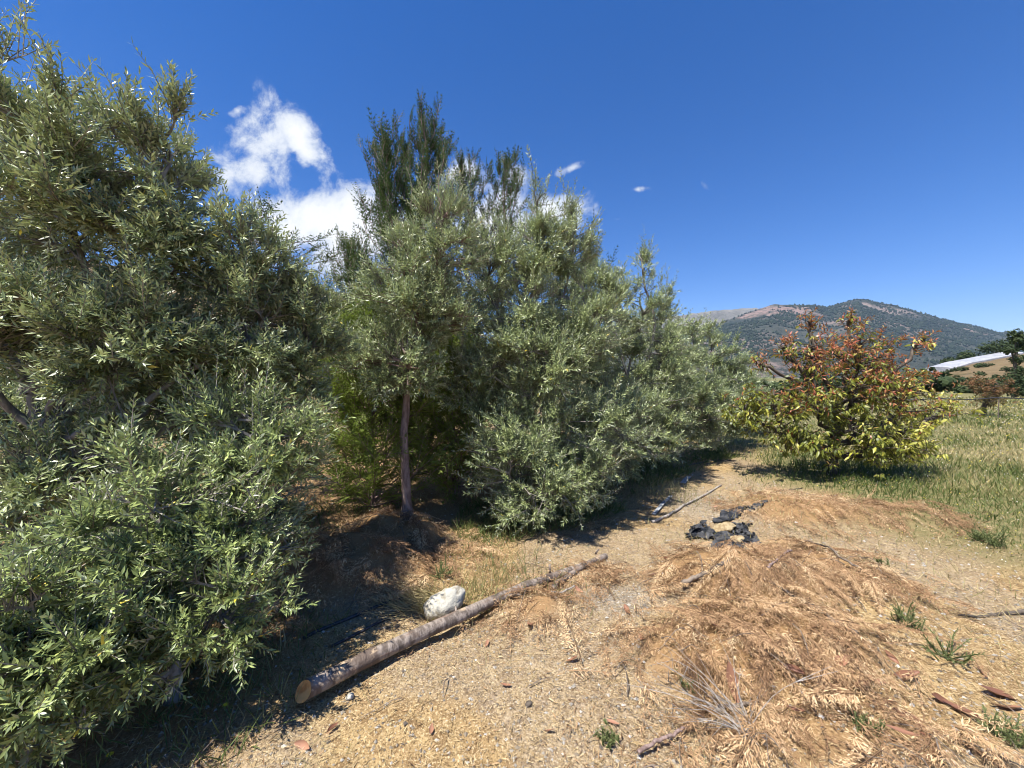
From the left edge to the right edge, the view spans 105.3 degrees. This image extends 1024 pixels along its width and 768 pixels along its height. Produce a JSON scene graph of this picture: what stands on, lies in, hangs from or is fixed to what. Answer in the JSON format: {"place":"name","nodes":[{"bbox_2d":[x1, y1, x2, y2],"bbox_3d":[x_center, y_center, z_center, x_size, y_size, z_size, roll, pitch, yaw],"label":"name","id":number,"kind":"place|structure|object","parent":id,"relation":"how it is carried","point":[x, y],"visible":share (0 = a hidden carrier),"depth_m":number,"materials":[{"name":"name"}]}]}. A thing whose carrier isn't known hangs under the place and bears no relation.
{"place":"outdoors","nodes":[
{"label":"outdoors","id":0,"kind":"place"},
{"bbox_2d":[0,259,489,437],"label":"hillside","id":1,"kind":"structure","parent":0,"point":[16,377],"depth_m":16.22,"materials":[{"name":"plant"}]},
{"bbox_2d":[0,378,1023,767],"bbox_3d":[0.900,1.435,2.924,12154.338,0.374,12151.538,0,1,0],"label":"ground","id":2,"kind":"structure","parent":0,"point":[440,714],"depth_m":2.29,"materials":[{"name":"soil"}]},
{"bbox_2d":[0,181,114,537],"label":"olive tree","id":3,"kind":"object","parent":2,"relation":"on","point":[18,394],"visible":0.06,"depth_m":3.64,"materials":[{"name":"green plant"}]},
{"bbox_2d":[0,348,355,767],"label":"olive tree","id":4,"kind":"object","parent":2,"relation":"on","point":[93,647],"visible":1,"depth_m":1.74,"materials":[{"name":"green plant"}]},
{"bbox_2d":[0,0,372,597],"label":"olive tree","id":5,"kind":"object","parent":2,"relation":"on","point":[57,158],"visible":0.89,"depth_m":2.29,"materials":[{"name":"green plant"}]},
{"bbox_2d":[73,316,315,525],"bbox_3d":[-2.705,0.413,3.532,2.018,2.133,1.788,1,1,38],"label":"cypress tree","id":6,"kind":"object","parent":2,"relation":"on","point":[187,434],"visible":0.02,"depth_m":3.44,"materials":[{"name":"green plant"}]},
{"bbox_2d":[67,186,382,495],"bbox_3d":[-3.329,-0.411,4.875,3.366,3.633,3.356,0,1,0],"label":"cypress tree","id":7,"kind":"object","parent":2,"relation":"on","point":[296,246],"visible":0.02,"depth_m":4.77,"materials":[{"name":"green plant"}]},
{"bbox_2d":[294,740,308,749],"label":"dry leaf","id":8,"kind":"object","parent":2,"relation":"on","point":[301,744],"visible":1,"depth_m":1.71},
{"bbox_2d":[327,722,338,731],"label":"dry leaf","id":9,"kind":"object","parent":2,"relation":"on","point":[332,726],"visible":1,"depth_m":1.80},
{"bbox_2d":[150,504,524,673],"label":"dead fronds","id":10,"kind":"object","parent":2,"relation":"on","point":[424,558],"visible":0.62,"depth_m":3.08,"materials":[{"name":"plant"}]},
{"bbox_2d":[315,225,375,457],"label":"cypress tree","id":11,"kind":"object","parent":2,"relation":"on","point":[349,243],"visible":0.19,"depth_m":6.87,"materials":[{"name":"green plant"}]},
{"bbox_2d":[345,692,353,700],"bbox_3d":[-0.827,1.594,1.991,0.041,0.031,0.034,0,1,18],"label":"stone","id":12,"kind":"object","parent":2,"relation":"on","point":[350,696],"visible":0.99,"depth_m":1.98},
{"bbox_2d":[303,596,409,639],"bbox_3d":[-1.014,1.548,2.621,0.700,0.054,0.031,-1,1,-37],"label":"garden hose","id":13,"kind":"object","parent":2,"relation":"on","point":[338,621],"visible":0.69,"depth_m":2.55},
{"bbox_2d":[286,285,462,510],"bbox_3d":[-1.559,0.130,4.633,2.098,2.741,2.284,0,1,-22],"label":"cypress tree","id":14,"kind":"object","parent":2,"relation":"on","point":[362,437],"visible":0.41,"depth_m":4.22,"materials":[{"name":"green plant"}]},
{"bbox_2d":[8,440,740,767],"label":"undergrowth","id":15,"kind":"object","parent":2,"relation":"on","point":[726,454],"visible":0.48,"depth_m":2.55,"materials":[{"name":"green plant"}]},
{"bbox_2d":[331,593,430,647],"bbox_3d":[-0.831,1.559,2.615,0.051,0.033,0.748,1,1,39],"label":"garden hose","id":16,"kind":"object","parent":2,"relation":"on","point":[352,635],"visible":0.69,"depth_m":2.46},
{"bbox_2d":[306,88,486,475],"bbox_3d":[-1.654,-1.392,5.792,2.628,5.575,2.611,0,1,0],"label":"cypress tree","id":17,"kind":"object","parent":2,"relation":"on","point":[386,191],"visible":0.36,"depth_m":5.54,"materials":[{"name":"green plant"}]},
{"bbox_2d":[363,561,446,624],"bbox_3d":[-0.706,1.449,2.761,0.802,0.340,0.637,0,1,0],"label":"grass tuft","id":18,"kind":"object","parent":2,"relation":"on","point":[417,600],"visible":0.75,"depth_m":2.73,"materials":[{"name":"plant"}]},
{"bbox_2d":[321,155,505,520],"bbox_3d":[-0.947,-0.490,3.912,1.794,3.768,1.422,0,1,0],"label":"olive tree","id":19,"kind":"object","parent":2,"relation":"on","point":[432,295],"visible":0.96,"depth_m":3.78,"materials":[{"name":"green plant"}]},
{"bbox_2d":[429,554,453,577],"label":"weed","id":20,"kind":"object","parent":2,"relation":"on","point":[442,569],"visible":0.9,"depth_m":3.11,"materials":[{"name":"green plant"}]},
{"bbox_2d":[423,585,465,620],"bbox_3d":[-0.474,1.512,2.696,0.286,0.219,0.199,-1,1,-42],"label":"stone","id":21,"kind":"object","parent":2,"relation":"on","point":[445,601],"visible":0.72,"depth_m":2.64,"materials":[{"name":"stone"}]},
{"bbox_2d":[367,317,523,503],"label":"cypress tree","id":22,"kind":"object","parent":2,"relation":"on","point":[459,420],"visible":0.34,"depth_m":4.56,"materials":[{"name":"green plant"}]},
{"bbox_2d":[373,550,526,625],"bbox_3d":[-0.367,1.465,2.831,1.026,0.281,0.903,-1,1,-43],"label":"grass tuft","id":23,"kind":"object","parent":2,"relation":"on","point":[477,588],"visible":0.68,"depth_m":2.92,"materials":[{"name":"plant"}]},
{"bbox_2d":[295,549,607,702],"bbox_3d":[-0.134,1.494,2.696,2.421,0.124,0.127,-1,1,-40],"label":"log","id":24,"kind":"object","parent":2,"relation":"on","point":[321,682],"visible":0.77,"depth_m":2.25,"materials":[{"name":"wood"}]},
{"bbox_2d":[445,145,553,428],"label":"cypress tree","id":25,"kind":"object","parent":2,"relation":"on","point":[507,169],"visible":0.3,"depth_m":6.54,"materials":[{"name":"green plant"}]},
{"bbox_2d":[434,534,609,616],"bbox_3d":[0.037,1.458,3.183,1.342,0.252,1.233,0,1,0],"label":"grass tuft","id":26,"kind":"object","parent":2,"relation":"on","point":[494,565],"visible":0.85,"depth_m":3.17,"materials":[{"name":"plant"}]},
{"bbox_2d":[525,700,531,706],"bbox_3d":[0.081,1.561,1.908,0.036,0.028,0.029,0,1,0],"label":"stone","id":27,"kind":"object","parent":2,"relation":"on","point":[528,703],"visible":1,"depth_m":1.90,"materials":[{"name":"grey stone"}]},
{"bbox_2d":[35,453,1023,767],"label":"leaf litter","id":28,"kind":"object","parent":2,"relation":"on","point":[577,687],"visible":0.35,"depth_m":1.90,"materials":[{"name":"plant"}]},
{"bbox_2d":[37,441,1023,767],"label":"straw","id":29,"kind":"object","parent":2,"relation":"on","point":[597,673],"visible":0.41,"depth_m":2.00,"materials":[{"name":"plant"}]},
{"bbox_2d":[434,145,662,537],"bbox_3d":[0.351,-0.602,4.417,2.679,4.269,1.964,0,1,0],"label":"olive tree","id":30,"kind":"object","parent":2,"relation":"on","point":[548,456],"visible":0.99,"depth_m":4.17,"materials":[{"name":"green plant"}]},
{"bbox_2d":[457,554,658,651],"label":"dead fronds","id":31,"kind":"object","parent":2,"relation":"on","point":[601,568],"visible":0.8,"depth_m":2.73,"materials":[{"name":"plant"}]},
{"bbox_2d":[551,585,574,593],"bbox_3d":[0.369,1.493,2.832,0.225,0.049,0.020,-1,1,-32],"label":"stick","id":32,"kind":"object","parent":31,"relation":"on","point":[569,588],"visible":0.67,"depth_m":2.85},
{"bbox_2d":[125,452,1023,767],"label":"pebbles","id":33,"kind":"object","parent":2,"relation":"on","point":[619,666],"visible":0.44,"depth_m":1.98,"materials":[{"name":"gravel"}]},
{"bbox_2d":[523,206,633,399],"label":"cypress tree","id":34,"kind":"object","parent":2,"relation":"on","point":[558,278],"visible":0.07,"depth_m":7.76,"materials":[{"name":"green plant"}]},
{"bbox_2d":[551,553,607,588],"bbox_3d":[0.565,1.523,3.218,0.059,0.066,0.776,1,1,44],"label":"thin log","id":35,"kind":"object","parent":2,"relation":"on","point":[581,567],"visible":0.55,"depth_m":3.10,"materials":[{"name":"wood"}]},
{"bbox_2d":[170,479,1023,767],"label":"twig litter","id":36,"kind":"object","parent":2,"relation":"on","point":[906,766],"visible":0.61,"depth_m":2.05,"materials":[{"name":"brown plant"}]},
{"bbox_2d":[593,718,619,750],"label":"weed","id":37,"kind":"object","parent":2,"relation":"on","point":[611,742],"visible":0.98,"depth_m":1.73,"materials":[{"name":"green plant"}]},
{"bbox_2d":[538,230,711,490],"bbox_3d":[1.622,-0.500,5.742,2.040,4.085,2.699,1,1,42],"label":"olive tree","id":38,"kind":"object","parent":2,"relation":"on","point":[650,386],"visible":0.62,"depth_m":5.69,"materials":[{"name":"green plant"}]},
{"bbox_2d":[652,495,671,514],"bbox_3d":[1.915,1.524,4.955,0.044,0.024,0.852,1,1,35],"label":"plastic strip","id":39,"kind":"object","parent":2,"relation":"on","point":[657,509],"visible":0.82,"depth_m":4.85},
{"bbox_2d":[614,263,739,465],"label":"olive tree","id":40,"kind":"object","parent":2,"relation":"on","point":[712,420],"visible":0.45,"depth_m":7.18,"materials":[{"name":"green plant"}]},
{"bbox_2d":[607,470,763,516],"bbox_3d":[2.179,1.390,5.333,1.902,0.357,1.788,0,1,0],"label":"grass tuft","id":41,"kind":"object","parent":2,"relation":"on","point":[670,490],"visible":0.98,"depth_m":5.25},
{"bbox_2d":[672,668,698,693],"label":"weed","id":42,"kind":"object","parent":2,"relation":"on","point":[683,683],"visible":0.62,"depth_m":1.96,"materials":[{"name":"green plant"}]},
{"bbox_2d":[680,476,690,482],"bbox_3d":[2.691,1.477,6.036,0.070,0.023,0.415,1,1,37],"label":"plastic strip","id":43,"kind":"object","parent":2,"relation":"on","point":[685,479],"visible":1,"depth_m":6.00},
{"bbox_2d":[651,485,721,522],"bbox_3d":[2.290,1.516,5.010,2.055,0.074,0.056,-1,1,-43],"label":"pole","id":44,"kind":"object","parent":2,"relation":"on","point":[672,512],"visible":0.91,"depth_m":4.81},
{"bbox_2d":[684,520,716,538],"bbox_3d":[1.988,1.499,4.057,0.282,0.116,0.772,1,1,35],"label":"plastic sheet","id":45,"kind":"object","parent":2,"relation":"on","point":[699,530],"visible":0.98,"depth_m":3.93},
{"bbox_2d":[713,521,735,531],"bbox_3d":[2.223,1.518,4.115,0.251,0.109,0.180,-1,1,-37],"label":"stone","id":46,"kind":"object","parent":2,"relation":"on","point":[726,526],"visible":0.78,"depth_m":4.10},
{"bbox_2d":[686,307,775,443],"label":"olive tree","id":47,"kind":"object","parent":2,"relation":"on","point":[737,366],"visible":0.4,"depth_m":8.70,"materials":[{"name":"green plant"}]},
{"bbox_2d":[726,662,738,702],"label":"dry leaf","id":48,"kind":"object","parent":2,"relation":"on","point":[729,669],"visible":0.79,"depth_m":1.91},
{"bbox_2d":[710,531,761,549],"bbox_3d":[2.153,1.504,3.764,0.446,0.088,0.686,0,1,25],"label":"plastic sheet","id":49,"kind":"object","parent":2,"relation":"on","point":[724,538],"visible":0.55,"depth_m":3.77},
{"bbox_2d":[730,535,744,542],"bbox_3d":[2.166,1.504,3.780,0.147,0.068,0.120,-1,1,-34],"label":"stone","id":50,"kind":"object","parent":49,"relation":"on","point":[738,538],"visible":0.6,"depth_m":3.76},
{"bbox_2d":[732,522,753,536],"bbox_3d":[2.415,1.509,4.092,0.220,0.066,0.403,0,1,27],"label":"plastic sheet","id":51,"kind":"object","parent":49,"relation":"on","point":[741,528],"visible":0.91,"depth_m":4.05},
{"bbox_2d":[712,499,767,522],"bbox_3d":[2.668,1.458,4.544,1.003,0.146,0.229,0,1,-21],"label":"plastic sheet","id":52,"kind":"object","parent":2,"relation":"on","point":[723,515],"visible":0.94,"depth_m":4.47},
{"bbox_2d":[711,358,778,432],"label":"olive tree","id":53,"kind":"object","parent":2,"relation":"on","point":[754,380],"visible":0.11,"depth_m":10.77,"materials":[{"name":"green plant"}]},
{"bbox_2d":[743,379,780,395],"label":"bush","id":54,"kind":"object","parent":2,"relation":"on","point":[764,383],"visible":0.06,"depth_m":33.53,"materials":[{"name":"green plant"}]},
{"bbox_2d":[760,382,809,398],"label":"bush","id":55,"kind":"object","parent":2,"relation":"on","point":[776,386],"visible":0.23,"depth_m":29.54,"materials":[{"name":"green plant"}]},
{"bbox_2d":[556,556,1023,767],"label":"dead fronds","id":56,"kind":"object","parent":2,"relation":"on","point":[764,641],"visible":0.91,"depth_m":1.95,"materials":[{"name":"plant"}]},
{"bbox_2d":[637,724,688,753],"bbox_3d":[0.664,1.541,1.699,0.299,0.031,0.027,0,1,-25],"label":"stick","id":57,"kind":"object","parent":56,"relation":"on","point":[643,748],"visible":0.94,"depth_m":1.68,"materials":[{"name":"wood"}]},
{"bbox_2d":[624,636,836,744],"bbox_3d":[1.013,1.427,1.885,1.008,0.281,0.501,0,1,0],"label":"dead twig bunch","id":58,"kind":"object","parent":56,"relation":"on","point":[732,720],"visible":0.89,"depth_m":1.77,"materials":[{"name":"plant"}]},
{"bbox_2d":[713,700,759,712],"bbox_3d":[1.047,1.504,1.823,0.226,0.041,0.028,0,1,-5],"label":"stick","id":59,"kind":"object","parent":56,"relation":"on","point":[745,703],"visible":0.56,"depth_m":1.82,"materials":[{"name":"wood"}]},
{"bbox_2d":[778,663,804,674],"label":"dry leaf","id":60,"kind":"object","parent":56,"relation":"on","point":[795,669],"visible":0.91,"depth_m":1.96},
{"bbox_2d":[786,705,805,710],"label":"dry leaf","id":61,"kind":"object","parent":56,"relation":"on","point":[793,708],"visible":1,"depth_m":1.77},
{"bbox_2d":[762,578,858,633],"bbox_3d":[1.910,1.399,2.503,0.134,0.128,0.524,-1,1,-30],"label":"fallen branch","id":62,"kind":"object","parent":56,"relation":"on","point":[786,591],"visible":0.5,"depth_m":2.54,"materials":[{"name":"wood"}]},
{"bbox_2d":[834,654,849,666],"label":"dry leaf","id":63,"kind":"object","parent":56,"relation":"on","point":[843,661],"visible":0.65,"depth_m":2.04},
{"bbox_2d":[885,724,920,735],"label":"dry leaf","id":64,"kind":"object","parent":56,"relation":"on","point":[902,730],"visible":1,"depth_m":1.66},
{"bbox_2d":[702,484,901,555],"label":"dead fronds","id":65,"kind":"object","parent":2,"relation":"on","point":[766,490],"visible":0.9,"depth_m":4.45,"materials":[{"name":"plant"}]},
{"bbox_2d":[622,535,992,629],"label":"dead fronds","id":66,"kind":"object","parent":2,"relation":"on","point":[873,587],"visible":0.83,"depth_m":2.85,"materials":[{"name":"plant"}]},
{"bbox_2d":[681,559,730,584],"bbox_3d":[1.377,1.334,2.773,0.343,0.210,0.041,0,1,6],"label":"stick","id":67,"kind":"object","parent":66,"relation":"on","point":[690,579],"visible":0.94,"depth_m":2.77,"materials":[{"name":"wood"}]},
{"bbox_2d":[767,549,792,567],"bbox_3d":[1.979,1.284,2.887,0.405,0.054,0.030,-1,1,-35],"label":"stick","id":68,"kind":"object","parent":66,"relation":"on","point":[772,562],"visible":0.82,"depth_m":2.84,"materials":[{"name":"wood"}]},
{"bbox_2d":[769,538,869,574],"bbox_3d":[2.662,1.438,3.373,0.179,0.152,0.868,0,1,-11],"label":"fallen branch","id":69,"kind":"object","parent":66,"relation":"on","point":[842,558],"visible":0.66,"depth_m":3.18,"materials":[{"name":"wood"}]},
{"bbox_2d":[779,373,840,394],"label":"bush","id":70,"kind":"object","parent":2,"relation":"on","point":[819,381],"visible":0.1,"depth_m":37.82,"materials":[{"name":"green plant"}]},
{"bbox_2d":[818,377,859,396],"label":"bush","id":71,"kind":"object","parent":2,"relation":"on","point":[839,385],"visible":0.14,"depth_m":32.47,"materials":[{"name":"green plant"}]},
{"bbox_2d":[721,307,987,479],"bbox_3d":[5.360,0.105,6.204,4.003,2.776,1.694,0,1,0],"label":"fruit tree","id":72,"kind":"object","parent":2,"relation":"on","point":[879,444],"visible":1,"depth_m":6.01,"materials":[{"name":"green plant"}]},
{"bbox_2d":[851,679,871,687],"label":"dry leaf","id":73,"kind":"object","parent":2,"relation":"on","point":[862,683],"visible":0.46,"depth_m":1.98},
{"bbox_2d":[847,706,886,743],"bbox_3d":[1.556,1.494,1.725,0.132,0.090,0.149,-1,1,-39],"label":"weed","id":74,"kind":"object","parent":2,"relation":"on","point":[864,720],"visible":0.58,"depth_m":1.72,"materials":[{"name":"green plant"}]},
{"bbox_2d":[860,551,889,566],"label":"weed","id":75,"kind":"object","parent":2,"relation":"on","point":[877,560],"visible":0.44,"depth_m":3.36,"materials":[{"name":"green plant"}]},
{"bbox_2d":[737,396,1023,561],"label":"wildflowers","id":76,"kind":"object","parent":2,"relation":"on","point":[947,454],"visible":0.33,"depth_m":7.70,"materials":[{"name":"green plant"}]},
{"bbox_2d":[885,650,898,663],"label":"dry leaf","id":77,"kind":"object","parent":2,"relation":"on","point":[893,658],"visible":1,"depth_m":2.17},
{"bbox_2d":[796,493,996,539],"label":"dead fronds","id":78,"kind":"object","parent":2,"relation":"on","point":[927,509],"visible":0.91,"depth_m":4.20,"materials":[{"name":"plant"}]},
{"bbox_2d":[784,397,1023,417],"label":"irrigation line","id":79,"kind":"object","parent":2,"relation":"on","point":[964,399],"visible":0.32,"depth_m":15.00,"materials":[{"name":"black plastic"}]},
{"bbox_2d":[893,670,919,680],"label":"dry leaf","id":80,"kind":"object","parent":2,"relation":"on","point":[907,671],"visible":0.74,"depth_m":2.05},
{"bbox_2d":[892,708,922,723],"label":"dry leaf","id":81,"kind":"object","parent":2,"relation":"on","point":[907,714],"visible":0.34,"depth_m":1.83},
{"bbox_2d":[890,598,927,630],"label":"weed","id":82,"kind":"object","parent":2,"relation":"on","point":[901,613],"visible":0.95,"depth_m":2.50,"materials":[{"name":"green plant"}]},
{"bbox_2d":[881,367,961,391],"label":"bush","id":83,"kind":"object","parent":2,"relation":"on","point":[945,382],"visible":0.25,"depth_m":42.74,"materials":[{"name":"green plant"}]},
{"bbox_2d":[931,692,947,703],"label":"dry leaf","id":84,"kind":"object","parent":2,"relation":"on","point":[938,696],"visible":0.84,"depth_m":1.92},
{"bbox_2d":[921,624,985,667],"bbox_3d":[2.465,1.472,2.205,0.254,0.152,0.345,1,1,35],"label":"weed","id":85,"kind":"object","parent":2,"relation":"on","point":[946,655],"visible":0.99,"depth_m":2.20,"materials":[{"name":"green plant"}]},
{"bbox_2d":[942,374,965,390],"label":"bush","id":86,"kind":"object","parent":2,"relation":"on","point":[960,379],"visible":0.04,"depth_m":46.16,"materials":[{"name":"green plant"}]},
{"bbox_2d":[943,699,981,719],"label":"dry leaf","id":87,"kind":"object","parent":2,"relation":"on","point":[955,706],"visible":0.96,"depth_m":1.86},
{"bbox_2d":[952,385,981,392],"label":"bush","id":88,"kind":"object","parent":2,"relation":"on","point":[962,389],"visible":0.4,"depth_m":39.80,"materials":[{"name":"green plant"}]},
{"bbox_2d":[967,522,997,541],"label":"weed","id":89,"kind":"object","parent":2,"relation":"on","point":[979,535],"visible":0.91,"depth_m":3.77,"materials":[{"name":"green plant"}]},
{"bbox_2d":[958,523,1009,548],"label":"weed","id":90,"kind":"object","parent":2,"relation":"on","point":[995,542],"visible":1,"depth_m":3.65,"materials":[{"name":"green plant"}]},
{"bbox_2d":[965,374,1009,386],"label":"bush","id":91,"kind":"object","parent":2,"relation":"on","point":[986,379],"visible":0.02,"depth_m":44.07,"materials":[{"name":"green plant"}]},
{"bbox_2d":[961,374,1019,415],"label":"fruit tree","id":92,"kind":"object","parent":2,"relation":"on","point":[989,392],"visible":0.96,"depth_m":16.03,"materials":[{"name":"red plant"}]},
{"bbox_2d":[958,609,1023,617],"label":"fallen branch","id":93,"kind":"object","parent":2,"relation":"on","point":[1021,611],"visible":0.88,"depth_m":2.65,"materials":[{"name":"wood"}]},
{"bbox_2d":[981,685,1017,699],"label":"dry leaf","id":94,"kind":"object","parent":2,"relation":"on","point":[996,691],"visible":0.97,"depth_m":1.96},
{"bbox_2d":[976,704,1023,748],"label":"weed","id":95,"kind":"object","parent":2,"relation":"on","point":[1006,734],"visible":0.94,"depth_m":1.73,"materials":[{"name":"green plant"}]},
{"bbox_2d":[985,373,1023,389],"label":"bush","id":96,"kind":"object","parent":2,"relation":"on","point":[998,380],"visible":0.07,"depth_m":42.27,"materials":[{"name":"green plant"}]},
{"bbox_2d":[990,702,1021,708],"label":"dry leaf","id":97,"kind":"object","parent":2,"relation":"on","point":[1013,706],"visible":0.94,"depth_m":1.87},
{"bbox_2d":[999,328,1023,397],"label":"slender tree","id":98,"kind":"object","parent":2,"relation":"on","point":[1016,369],"visible":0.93,"depth_m":29.86,"materials":[{"name":"green plant"}]},
{"bbox_2d":[0,0,1023,342],"label":"sky","id":99,"kind":"structure","parent":0,"point":[826,153],"materials":[{"name":"blue"}]},
{"bbox_2d":[608,308,782,377],"bbox_3d":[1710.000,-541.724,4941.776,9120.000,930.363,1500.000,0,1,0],"label":"ridge","id":100,"kind":"structure","parent":0,"point":[719,315],"depth_m":5135.88,"materials":[{"name":"soil"}]},
{"bbox_2d":[526,299,1011,377],"bbox_3d":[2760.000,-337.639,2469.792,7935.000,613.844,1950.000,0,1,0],"label":"mountain","id":101,"kind":"structure","parent":0,"point":[777,363],"depth_m":2249.57,"materials":[{"name":"plant"}]},
{"bbox_2d":[649,299,1023,363],"bbox_3d":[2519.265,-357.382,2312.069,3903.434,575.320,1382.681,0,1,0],"label":"forest","id":102,"kind":"object","parent":101,"relation":"on","point":[950,347],"visible":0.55,"depth_m":2400.12,"materials":[{"name":"plant"}]},
{"bbox_2d":[687,394,1023,585],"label":"grass","id":103,"kind":"structure","parent":0,"point":[1004,463],"depth_m":6.42,"materials":[{"name":"plant"}]},
{"bbox_2d":[931,354,1023,378],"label":"hill","id":104,"kind":"structure","parent":0,"point":[990,371],"depth_m":93.21,"materials":[{"name":"soil"}]},
{"bbox_2d":[939,357,955,363],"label":"hill tree","id":105,"kind":"object","parent":104,"relation":"on","point":[948,359],"visible":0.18,"depth_m":127.36,"materials":[{"name":"green plant"}]},
{"bbox_2d":[955,366,969,370],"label":"shrub","id":106,"kind":"object","parent":104,"relation":"on","point":[963,368],"visible":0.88,"depth_m":97.21,"materials":[{"name":"green plant"}]},
{"bbox_2d":[956,350,975,359],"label":"hill tree","id":107,"kind":"object","parent":104,"relation":"on","point":[963,355],"visible":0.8,"depth_m":129.09,"materials":[{"name":"green plant"}]},
{"bbox_2d":[925,352,1023,372],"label":"greenhouse","id":108,"kind":"object","parent":104,"relation":"on","point":[949,365],"visible":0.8,"depth_m":120.97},
{"bbox_2d":[975,363,990,367],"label":"shrub","id":109,"kind":"object","parent":104,"relation":"on","point":[979,365],"visible":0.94,"depth_m":97.90,"materials":[{"name":"green plant"}]},
{"bbox_2d":[975,339,1020,355],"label":"hill tree","id":110,"kind":"object","parent":104,"relation":"on","point":[991,347],"visible":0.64,"depth_m":127.50,"materials":[{"name":"green plant"}]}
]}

